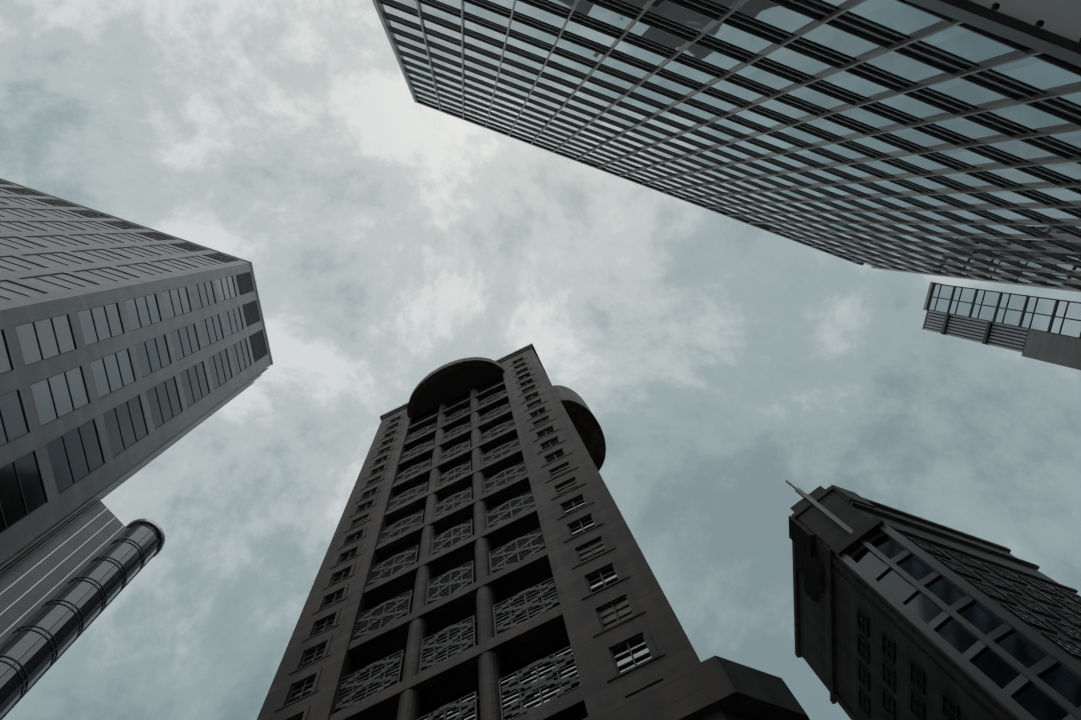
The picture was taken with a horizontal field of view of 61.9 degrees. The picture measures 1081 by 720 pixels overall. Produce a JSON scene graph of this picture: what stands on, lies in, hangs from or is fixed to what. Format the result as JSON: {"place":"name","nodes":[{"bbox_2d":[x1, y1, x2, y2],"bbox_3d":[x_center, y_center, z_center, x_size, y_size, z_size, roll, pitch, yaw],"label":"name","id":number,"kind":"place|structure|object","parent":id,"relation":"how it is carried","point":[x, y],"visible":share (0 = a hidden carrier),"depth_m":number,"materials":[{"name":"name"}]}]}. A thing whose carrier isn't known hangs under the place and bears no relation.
{"place":"outdoors","nodes":[
{"label":"outdoors","id":0,"kind":"place"},
{"bbox_2d":[0,0,1080,719],"label":"sky","id":1,"kind":"structure","parent":0,"point":[389,239],"materials":[{"name":"grey"}]},
{"bbox_2d":[372,0,1080,291],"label":"glass tower","id":2,"kind":"structure","parent":0,"point":[901,136],"depth_m":46.89,"materials":[{"name":"black glass"}]},
{"bbox_2d":[906,0,1080,66],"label":"street canopy","id":3,"kind":"object","parent":2,"relation":"attached to","point":[1051,27],"visible":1,"depth_m":10.84,"materials":[{"name":"grey glass"}]},
{"bbox_2d":[785,480,1080,719],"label":"deco tower","id":4,"kind":"structure","parent":0,"point":[900,615],"depth_m":56.16,"materials":[{"name":"concrete"}]},
{"bbox_3d":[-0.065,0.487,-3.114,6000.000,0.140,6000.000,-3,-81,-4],"label":"ground","id":5,"kind":"structure","parent":0,"visible":0},
{"bbox_2d":[0,501,164,719],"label":"skyscraper","id":6,"kind":"structure","parent":5,"relation":"on","point":[61,590],"depth_m":62.95,"materials":[{"name":"grey glass"}]},
{"bbox_2d":[0,178,272,576],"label":"tower","id":7,"kind":"structure","parent":5,"relation":"on","point":[128,349],"depth_m":85.91,"materials":[{"name":"grey concrete"}]},
{"bbox_2d":[257,343,809,719],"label":"central tower","id":8,"kind":"structure","parent":5,"relation":"on","point":[484,558],"depth_m":46.81,"materials":[{"name":"concrete"}]},
{"bbox_2d":[922,282,1080,369],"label":"skyscraper","id":9,"kind":"structure","parent":5,"relation":"on","point":[1048,330],"depth_m":76.70,"materials":[{"name":"grey glass"}]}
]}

